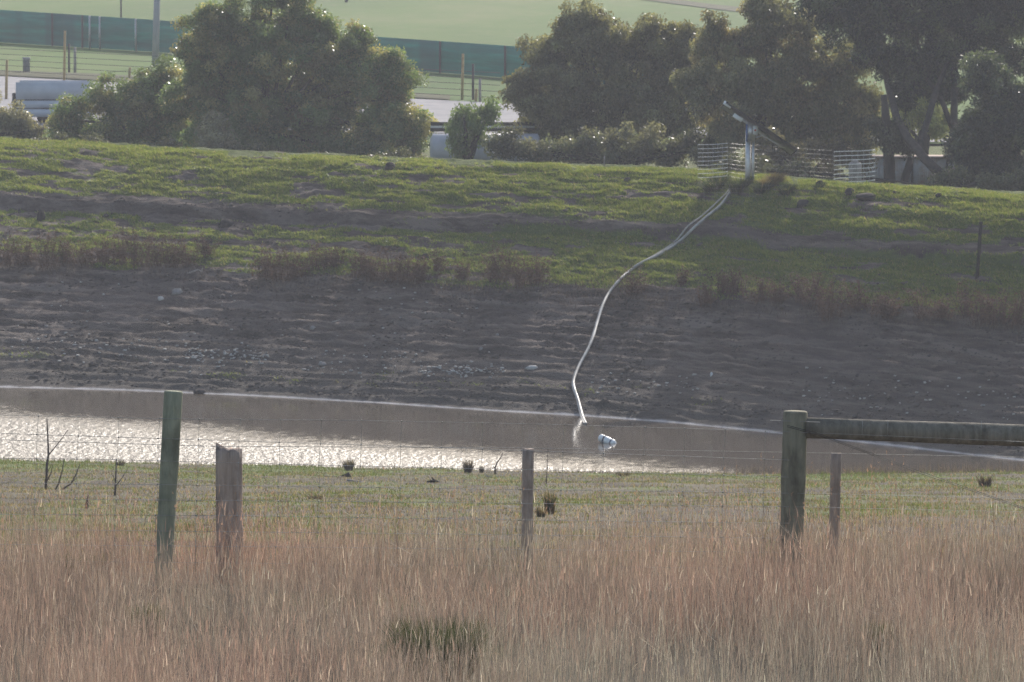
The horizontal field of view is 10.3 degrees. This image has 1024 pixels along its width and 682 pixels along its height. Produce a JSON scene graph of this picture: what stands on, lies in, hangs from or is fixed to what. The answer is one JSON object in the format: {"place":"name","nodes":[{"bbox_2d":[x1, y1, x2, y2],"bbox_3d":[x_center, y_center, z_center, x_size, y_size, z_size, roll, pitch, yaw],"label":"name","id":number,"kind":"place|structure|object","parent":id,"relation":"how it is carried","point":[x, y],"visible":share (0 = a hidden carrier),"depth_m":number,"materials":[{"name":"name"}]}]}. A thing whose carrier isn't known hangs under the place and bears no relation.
{"place":"outdoors","nodes":[
{"label":"outdoors","id":0,"kind":"place"},
{"bbox_2d":[0,70,449,98],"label":"verge","id":1,"kind":"structure","parent":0,"point":[77,76],"depth_m":266.60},
{"bbox_2d":[22,57,29,71],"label":"concrete bollard","id":2,"kind":"object","parent":1,"relation":"on","point":[26,61],"visible":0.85,"depth_m":271.25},
{"bbox_2d":[0,31,499,101],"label":"stock fence","id":3,"kind":"object","parent":1,"relation":"on","point":[462,83],"visible":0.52,"depth_m":260.10,"materials":[{"name":"metal"}]},
{"bbox_2d":[0,76,965,141],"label":"gravel road","id":4,"kind":"structure","parent":0,"point":[441,109],"depth_m":235.99,"materials":[{"name":"gravel"}]},
{"bbox_2d":[12,80,93,122],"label":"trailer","id":5,"kind":"object","parent":4,"relation":"on","point":[38,96],"visible":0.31,"depth_m":221.07,"materials":[{"name":"metal"}]},
{"bbox_2d":[16,440,999,456],"bbox_3d":[0.677,0.839,43.704,11.524,0.228,0.004,0,5,0],"label":"plain wire","id":6,"kind":"object","parent":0,"point":[492,447],"visible":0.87,"depth_m":43.70,"materials":[{"name":"metal"}]},
{"bbox_2d":[0,140,1023,473],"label":"dam bank","id":7,"kind":"structure","parent":0,"point":[116,314],"depth_m":162.70,"materials":[{"name":"soil"}]},
{"bbox_2d":[0,225,26,268],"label":"dead weed","id":8,"kind":"object","parent":7,"relation":"on","point":[6,260],"visible":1,"depth_m":173.47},
{"bbox_2d":[0,88,46,138],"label":"shrub","id":9,"kind":"object","parent":7,"relation":"on","point":[20,124],"visible":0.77,"depth_m":203.86,"materials":[{"name":"green plant"}]},
{"bbox_2d":[8,234,41,266],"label":"dead weed","id":10,"kind":"object","parent":7,"relation":"on","point":[25,260],"visible":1,"depth_m":173.37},
{"bbox_2d":[13,223,63,271],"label":"dead weed","id":11,"kind":"object","parent":7,"relation":"on","point":[49,253],"visible":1,"depth_m":172.62,"materials":[{"name":"plant"}]},
{"bbox_2d":[37,209,44,220],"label":"soil clod","id":12,"kind":"object","parent":7,"relation":"on","point":[41,215],"visible":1,"depth_m":177.78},
{"bbox_2d":[44,235,94,265],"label":"dead weed","id":13,"kind":"object","parent":7,"relation":"on","point":[65,254],"visible":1,"depth_m":172.89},
{"bbox_2d":[62,239,100,266],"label":"dead weed","id":14,"kind":"object","parent":7,"relation":"on","point":[81,252],"visible":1,"depth_m":172.40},
{"bbox_2d":[83,234,118,265],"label":"dead weed","id":15,"kind":"object","parent":7,"relation":"on","point":[102,252],"visible":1,"depth_m":172.28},
{"bbox_2d":[42,53,193,147],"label":"bushy tree","id":16,"kind":"object","parent":7,"relation":"on","point":[133,112],"visible":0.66,"depth_m":200.47,"materials":[{"name":"green plant"}]},
{"bbox_2d":[107,226,154,265],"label":"dead weed","id":17,"kind":"object","parent":7,"relation":"on","point":[113,254],"visible":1,"depth_m":172.02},
{"bbox_2d":[116,222,164,268],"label":"dead weed","id":18,"kind":"object","parent":7,"relation":"on","point":[135,255],"visible":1,"depth_m":171.64,"materials":[{"name":"plant"}]},
{"bbox_2d":[128,233,174,267],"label":"dead weed","id":19,"kind":"object","parent":7,"relation":"on","point":[160,258],"visible":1,"depth_m":171.33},
{"bbox_2d":[141,228,199,267],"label":"dead weed","id":20,"kind":"object","parent":7,"relation":"on","point":[171,254],"visible":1,"depth_m":171.13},
{"bbox_2d":[166,237,198,267],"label":"dead weed","id":21,"kind":"object","parent":7,"relation":"on","point":[183,257],"visible":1,"depth_m":170.90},
{"bbox_2d":[188,231,221,257],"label":"dead weed","id":22,"kind":"object","parent":7,"relation":"on","point":[204,248],"visible":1,"depth_m":171.24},
{"bbox_2d":[193,110,241,148],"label":"shrub","id":23,"kind":"object","parent":7,"relation":"on","point":[211,128],"visible":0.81,"depth_m":193.31,"materials":[{"name":"green plant"}]},
{"bbox_2d":[217,219,233,227],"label":"soil clod","id":24,"kind":"object","parent":7,"relation":"on","point":[225,223],"visible":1,"depth_m":173.42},
{"bbox_2d":[26,131,425,157],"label":"shrub","id":25,"kind":"object","parent":7,"relation":"on","point":[165,141],"visible":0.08,"depth_m":191.55,"materials":[{"name":"green plant"}]},
{"bbox_2d":[247,242,286,279],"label":"dead weed","id":26,"kind":"object","parent":7,"relation":"on","point":[264,273],"visible":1,"depth_m":168.58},
{"bbox_2d":[252,243,306,281],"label":"dead weed","id":27,"kind":"object","parent":7,"relation":"on","point":[276,266],"visible":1,"depth_m":168.14,"materials":[{"name":"plant"}]},
{"bbox_2d":[279,246,313,280],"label":"dead weed","id":28,"kind":"object","parent":7,"relation":"on","point":[295,271],"visible":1,"depth_m":168.15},
{"bbox_2d":[155,0,438,156],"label":"tree","id":29,"kind":"object","parent":7,"relation":"on","point":[319,99],"visible":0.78,"depth_m":196.88,"materials":[{"name":"green plant"}]},
{"bbox_2d":[294,241,334,270],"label":"dead weed","id":30,"kind":"object","parent":7,"relation":"on","point":[313,255],"visible":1,"depth_m":168.50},
{"bbox_2d":[321,246,347,268],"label":"dead weed","id":31,"kind":"object","parent":7,"relation":"on","point":[334,262],"visible":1,"depth_m":168.38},
{"bbox_2d":[346,246,379,277],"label":"dead weed","id":32,"kind":"object","parent":7,"relation":"on","point":[360,268],"visible":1,"depth_m":167.27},
{"bbox_2d":[356,248,389,282],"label":"dead weed","id":33,"kind":"object","parent":7,"relation":"on","point":[367,271],"visible":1,"depth_m":166.68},
{"bbox_2d":[361,239,417,284],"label":"dead weed","id":34,"kind":"object","parent":7,"relation":"on","point":[393,275],"visible":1,"depth_m":166.34,"materials":[{"name":"plant"}]},
{"bbox_2d":[393,250,428,284],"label":"dead weed","id":35,"kind":"object","parent":7,"relation":"on","point":[404,274],"visible":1,"depth_m":165.89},
{"bbox_2d":[402,255,448,284],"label":"dead weed","id":36,"kind":"object","parent":7,"relation":"on","point":[419,276],"visible":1,"depth_m":165.67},
{"bbox_2d":[422,246,448,271],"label":"dead weed","id":37,"kind":"object","parent":7,"relation":"on","point":[436,263],"visible":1,"depth_m":166.33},
{"bbox_2d":[449,257,473,280],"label":"dead weed","id":38,"kind":"object","parent":7,"relation":"on","point":[460,274],"visible":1,"depth_m":165.24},
{"bbox_2d":[442,95,503,159],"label":"tree","id":39,"kind":"object","parent":7,"relation":"on","point":[469,123],"visible":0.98,"depth_m":185.90,"materials":[{"name":"green plant"}]},
{"bbox_2d":[430,122,539,161],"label":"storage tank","id":40,"kind":"object","parent":7,"relation":"on","point":[438,146],"visible":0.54,"depth_m":189.77,"materials":[{"name":"metal"}]},
{"bbox_2d":[462,250,519,281],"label":"dead weed","id":41,"kind":"object","parent":7,"relation":"on","point":[490,274],"visible":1,"depth_m":164.58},
{"bbox_2d":[483,239,524,282],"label":"dead weed","id":42,"kind":"object","parent":7,"relation":"on","point":[507,276],"visible":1,"depth_m":164.35,"materials":[{"name":"plant"}]},
{"bbox_2d":[1,264,1018,419],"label":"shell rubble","id":43,"kind":"object","parent":7,"relation":"on","point":[267,355],"visible":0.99,"depth_m":162.63,"materials":[{"name":"stone"}]},
{"bbox_2d":[0,136,1023,404],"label":"bank grass","id":44,"kind":"structure","parent":7,"relation":"on","point":[306,162],"depth_m":167.80,"materials":[{"name":"plant"}]},
{"bbox_2d":[0,186,1023,453],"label":"mud clods","id":45,"kind":"object","parent":7,"relation":"on","point":[496,356],"visible":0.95,"depth_m":160.81,"materials":[{"name":"soil"}]},
{"bbox_2d":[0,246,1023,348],"bbox_3d":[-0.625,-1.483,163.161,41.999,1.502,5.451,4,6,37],"label":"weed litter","id":46,"kind":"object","parent":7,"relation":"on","point":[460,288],"visible":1,"depth_m":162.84,"materials":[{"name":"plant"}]},
{"bbox_2d":[503,256,541,288],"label":"dead weed","id":47,"kind":"object","parent":7,"relation":"on","point":[518,282],"visible":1,"depth_m":163.72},
{"bbox_2d":[520,249,554,285],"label":"dead weed","id":48,"kind":"object","parent":7,"relation":"on","point":[538,271],"visible":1,"depth_m":163.66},
{"bbox_2d":[497,0,721,164],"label":"tree","id":49,"kind":"object","parent":7,"relation":"on","point":[553,89],"visible":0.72,"depth_m":190.66,"materials":[{"name":"green plant"}]},
{"bbox_2d":[477,120,741,169],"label":"shrub","id":50,"kind":"object","parent":7,"relation":"on","point":[588,148],"visible":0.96,"depth_m":183.34,"materials":[{"name":"green plant"}]},
{"bbox_2d":[613,265,649,296],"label":"dead weed","id":51,"kind":"object","parent":7,"relation":"on","point":[634,286],"visible":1,"depth_m":161.67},
{"bbox_2d":[572,189,729,423],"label":"pump cable","id":52,"kind":"object","parent":7,"relation":"on","point":[712,206],"visible":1,"depth_m":164.71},
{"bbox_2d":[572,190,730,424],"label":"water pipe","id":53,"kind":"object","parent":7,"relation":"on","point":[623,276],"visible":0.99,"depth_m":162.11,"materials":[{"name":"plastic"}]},
{"bbox_2d":[675,266,694,286],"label":"dead weed","id":54,"kind":"object","parent":7,"relation":"on","point":[683,278],"visible":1,"depth_m":161.55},
{"bbox_2d":[695,282,719,307],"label":"dead weed","id":55,"kind":"object","parent":7,"relation":"on","point":[706,293],"visible":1,"depth_m":159.68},
{"bbox_2d":[696,171,735,193],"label":"bank tussock","id":56,"kind":"object","parent":7,"relation":"on","point":[715,184],"visible":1,"depth_m":166.84,"materials":[{"name":"green plant"}]},
{"bbox_2d":[703,261,737,295],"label":"dead weed","id":57,"kind":"object","parent":7,"relation":"on","point":[722,287],"visible":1,"depth_m":159.92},
{"bbox_2d":[717,265,750,297],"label":"dead weed","id":58,"kind":"object","parent":7,"relation":"on","point":[734,285],"visible":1,"depth_m":159.46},
{"bbox_2d":[724,175,755,193],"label":"bank tussock","id":59,"kind":"object","parent":7,"relation":"on","point":[737,186],"visible":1,"depth_m":165.69,"materials":[{"name":"green plant"}]},
{"bbox_2d":[740,274,773,304],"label":"dead weed","id":60,"kind":"object","parent":7,"relation":"on","point":[761,292],"visible":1,"depth_m":158.46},
{"bbox_2d":[720,101,797,180],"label":"solar pump","id":61,"kind":"object","parent":7,"relation":"on","point":[753,127],"visible":1,"depth_m":165.81,"materials":[{"name":"metal"}]},
{"bbox_2d":[748,180,775,194],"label":"bank tussock","id":62,"kind":"object","parent":7,"relation":"on","point":[760,188],"visible":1,"depth_m":164.83,"materials":[{"name":"green plant"}]},
{"bbox_2d":[757,171,789,187],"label":"bank tussock","id":63,"kind":"object","parent":7,"relation":"on","point":[776,178],"visible":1,"depth_m":165.13,"materials":[{"name":"green plant"}]},
{"bbox_2d":[668,0,890,167],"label":"tree","id":64,"kind":"object","parent":7,"relation":"on","point":[777,93],"visible":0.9,"depth_m":182.83,"materials":[{"name":"green plant"}]},
{"bbox_2d":[769,279,793,303],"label":"dead weed","id":65,"kind":"object","parent":7,"relation":"on","point":[780,295],"visible":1,"depth_m":157.85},
{"bbox_2d":[698,143,874,196],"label":"fence panels","id":66,"kind":"object","parent":7,"relation":"on","point":[727,151],"visible":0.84,"depth_m":165.95,"materials":[{"name":"metal"}]},
{"bbox_2d":[775,183,797,195],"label":"bank tussock","id":67,"kind":"object","parent":7,"relation":"on","point":[784,191],"visible":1,"depth_m":163.81,"materials":[{"name":"green plant"}]},
{"bbox_2d":[780,271,815,302],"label":"dead weed","id":68,"kind":"object","parent":7,"relation":"on","point":[797,297],"visible":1,"depth_m":157.21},
{"bbox_2d":[797,199,808,208],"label":"soil clod","id":69,"kind":"object","parent":7,"relation":"on","point":[802,202],"visible":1,"depth_m":162.50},
{"bbox_2d":[792,268,834,309],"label":"dead weed","id":70,"kind":"object","parent":7,"relation":"on","point":[814,285],"visible":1,"depth_m":156.37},
{"bbox_2d":[751,124,878,178],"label":"shrub","id":71,"kind":"object","parent":7,"relation":"on","point":[820,147],"visible":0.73,"depth_m":175.97,"materials":[{"name":"green plant"}]},
{"bbox_2d":[810,279,850,321],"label":"dead weed","id":72,"kind":"object","parent":7,"relation":"on","point":[828,311],"visible":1,"depth_m":155.37,"materials":[{"name":"plant"}]},
{"bbox_2d":[849,160,861,180],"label":"grey drum","id":73,"kind":"object","parent":7,"relation":"on","point":[852,171],"visible":0.72,"depth_m":166.81,"materials":[{"name":"plastic"}]},
{"bbox_2d":[835,278,877,312],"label":"dead weed","id":74,"kind":"object","parent":7,"relation":"on","point":[853,300],"visible":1,"depth_m":155.08,"materials":[{"name":"plant"}]},
{"bbox_2d":[856,193,875,200],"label":"soil clod","id":75,"kind":"object","parent":7,"relation":"on","point":[865,196],"visible":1,"depth_m":160.72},
{"bbox_2d":[713,150,1023,190],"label":"shrub","id":76,"kind":"object","parent":7,"relation":"on","point":[1012,181],"visible":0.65,"depth_m":170.28,"materials":[{"name":"green plant"}]},
{"bbox_2d":[867,287,899,317],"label":"dead weed","id":77,"kind":"object","parent":7,"relation":"on","point":[877,310],"visible":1,"depth_m":154.10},
{"bbox_2d":[860,94,918,183],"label":"tree","id":78,"kind":"object","parent":7,"relation":"on","point":[885,132],"visible":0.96,"depth_m":175.68,"materials":[{"name":"green plant"}]},
{"bbox_2d":[878,296,908,320],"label":"dead weed","id":79,"kind":"object","parent":7,"relation":"on","point":[890,314],"visible":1,"depth_m":153.79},
{"bbox_2d":[792,0,1023,184],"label":"tree","id":80,"kind":"object","parent":7,"relation":"on","point":[928,69],"visible":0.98,"depth_m":179.97,"materials":[{"name":"green plant"}]},
{"bbox_2d":[889,96,950,154],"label":"tree","id":81,"kind":"object","parent":7,"relation":"on","point":[938,126],"visible":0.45,"depth_m":193.39,"materials":[{"name":"green plant"}]},
{"bbox_2d":[926,294,955,320],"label":"dead weed","id":82,"kind":"object","parent":7,"relation":"on","point":[942,312],"visible":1,"depth_m":152.42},
{"bbox_2d":[947,278,985,318],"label":"dead weed","id":83,"kind":"object","parent":7,"relation":"on","point":[962,303],"visible":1,"depth_m":151.98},
{"bbox_2d":[958,287,999,326],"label":"dead weed","id":84,"kind":"object","parent":7,"relation":"on","point":[981,318],"visible":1,"depth_m":151.26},
{"bbox_2d":[975,222,982,278],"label":"steel picket","id":85,"kind":"object","parent":7,"relation":"on","point":[978,250],"visible":0.9,"depth_m":153.83,"materials":[{"name":"grey metal"}]},
{"bbox_2d":[939,46,1023,187],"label":"bushy tree","id":86,"kind":"object","parent":7,"relation":"on","point":[990,139],"visible":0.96,"depth_m":171.91,"materials":[{"name":"green plant"}]},
{"bbox_2d":[977,287,1022,325],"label":"dead weed","id":87,"kind":"object","parent":7,"relation":"on","point":[1003,310],"visible":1,"depth_m":150.86,"materials":[{"name":"plant"}]},
{"bbox_2d":[994,285,1023,328],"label":"dead weed","id":88,"kind":"object","parent":7,"relation":"on","point":[1019,311],"visible":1,"depth_m":150.38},
{"bbox_2d":[0,449,1023,681],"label":"dry grass","id":89,"kind":"structure","parent":0,"point":[305,577],"depth_m":40.17,"materials":[{"name":"plant"}]},
{"bbox_2d":[0,387,1023,473],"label":"pond water","id":90,"kind":"structure","parent":0,"point":[301,425],"depth_m":149.61,"materials":[{"name":"brown liquid"}]},
{"bbox_2d":[598,434,615,442],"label":"pump float","id":91,"kind":"object","parent":90,"relation":"on","point":[607,439],"visible":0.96,"depth_m":148.21,"materials":[{"name":"plastic"}]},
{"bbox_2d":[0,460,1023,681],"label":"paddock","id":92,"kind":"structure","parent":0,"point":[578,490],"depth_m":76.08,"materials":[{"name":"plant"}]},
{"bbox_2d":[44,419,67,489],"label":"bare sapling","id":93,"kind":"object","parent":92,"relation":"on","point":[46,472],"visible":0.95,"depth_m":98.56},
{"bbox_2d":[55,460,79,489],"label":"bare sapling","id":94,"kind":"object","parent":92,"relation":"on","point":[63,488],"visible":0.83,"depth_m":98.96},
{"bbox_2d":[51,548,112,582],"bbox_3d":[-3.319,1.750,43.912,0.655,0.319,0.534,0,5,0],"label":"grass tussock","id":95,"kind":"object","parent":92,"relation":"on","point":[83,559],"depth_m":43.84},
{"bbox_2d":[123,602,170,637],"bbox_3d":[-2.601,1.990,40.415,0.371,0.300,0.338,0,5,0],"label":"grass tussock","id":96,"kind":"object","parent":92,"relation":"on","point":[147,612],"depth_m":40.37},
{"bbox_2d":[216,443,243,582],"bbox_3d":[-2.178,1.472,43.892,0.214,1.384,0.173,0,5,0],"label":"fence post","id":97,"kind":"object","parent":92,"relation":"on","point":[229,473],"visible":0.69,"depth_m":43.80,"materials":[{"name":"wood"}]},
{"bbox_2d":[341,457,355,470],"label":"rush tuft","id":98,"kind":"object","parent":92,"relation":"on","point":[350,464],"visible":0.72,"depth_m":133.24,"materials":[{"name":"brown plant"}]},
{"bbox_2d":[371,610,505,681],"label":"grass tussock","id":99,"kind":"object","parent":92,"relation":"on","point":[447,637],"depth_m":38.15,"materials":[{"name":"green plant"}]},
{"bbox_2d":[460,459,473,472],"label":"rush tuft","id":100,"kind":"object","parent":92,"relation":"on","point":[466,464],"visible":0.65,"depth_m":132.84,"materials":[{"name":"brown plant"}]},
{"bbox_2d":[0,456,1023,574],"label":"paddock grass","id":101,"kind":"structure","parent":92,"relation":"on","point":[495,477],"depth_m":92.31,"materials":[{"name":"plant"}]},
{"bbox_2d":[0,390,1023,586],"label":"wire fence","id":102,"kind":"object","parent":92,"relation":"on","point":[800,427],"visible":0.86,"depth_m":43.19,"materials":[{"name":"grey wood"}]},
{"bbox_2d":[4,455,1023,473],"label":"shore weeds","id":103,"kind":"object","parent":92,"relation":"on","point":[927,468],"visible":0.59,"depth_m":140.93,"materials":[{"name":"green plant"}]},
{"bbox_2d":[521,448,533,580],"bbox_3d":[0.117,1.505,43.891,0.102,1.358,0.092,0,5,0],"label":"fence post","id":104,"kind":"object","parent":92,"relation":"on","point":[527,476],"visible":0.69,"depth_m":43.83,"materials":[{"name":"wood"}]},
{"bbox_2d":[534,505,546,516],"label":"rush tuft","id":105,"kind":"object","parent":92,"relation":"on","point":[540,513],"visible":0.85,"depth_m":72.87,"materials":[{"name":"brown plant"}]},
{"bbox_2d":[541,488,559,513],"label":"rush tuft","id":106,"kind":"object","parent":92,"relation":"on","point":[551,503],"visible":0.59,"depth_m":75.28,"materials":[{"name":"brown plant"}]},
{"bbox_2d":[828,453,840,581],"bbox_3d":[2.500,1.519,44.093,0.099,1.308,0.082,0,5,0],"label":"fence post","id":107,"kind":"object","parent":92,"relation":"on","point":[835,469],"visible":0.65,"depth_m":44.04,"materials":[{"name":"wood"}]},
{"bbox_2d":[858,618,897,656],"bbox_3d":[2.547,2.067,39.530,0.337,0.300,0.289,0,5,0],"label":"grass tussock","id":108,"kind":"object","parent":92,"relation":"on","point":[881,636],"depth_m":39.47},
{"bbox_2d":[975,475,993,486],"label":"rush tuft","id":109,"kind":"object","parent":92,"relation":"on","point":[987,481],"visible":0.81,"depth_m":107.62,"materials":[{"name":"brown plant"}]},
{"bbox_2d":[0,0,1023,145],"bbox_3d":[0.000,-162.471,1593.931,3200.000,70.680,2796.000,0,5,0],"label":"field","id":110,"kind":"structure","parent":0,"point":[500,22],"depth_m":351.54,"materials":[{"name":"green plant"}]},
{"bbox_2d":[152,0,159,65],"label":"light pole","id":111,"kind":"object","parent":110,"relation":"on","point":[156,29],"visible":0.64,"depth_m":278.67,"materials":[{"name":"metal"}]},
{"bbox_2d":[0,10,643,83],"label":"shade cloth fence","id":112,"kind":"object","parent":110,"relation":"on","point":[82,31],"visible":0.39,"depth_m":299.72,"materials":[{"name":"fabric"}]},
{"bbox_2d":[650,0,815,16],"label":"farm track","id":113,"kind":"structure","parent":0,"point":[708,5],"depth_m":381.59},
{"bbox_2d":[862,155,974,186],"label":"tin shed","id":114,"kind":"structure","parent":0,"point":[920,172],"depth_m":179.40,"materials":[{"name":"grey metal"}]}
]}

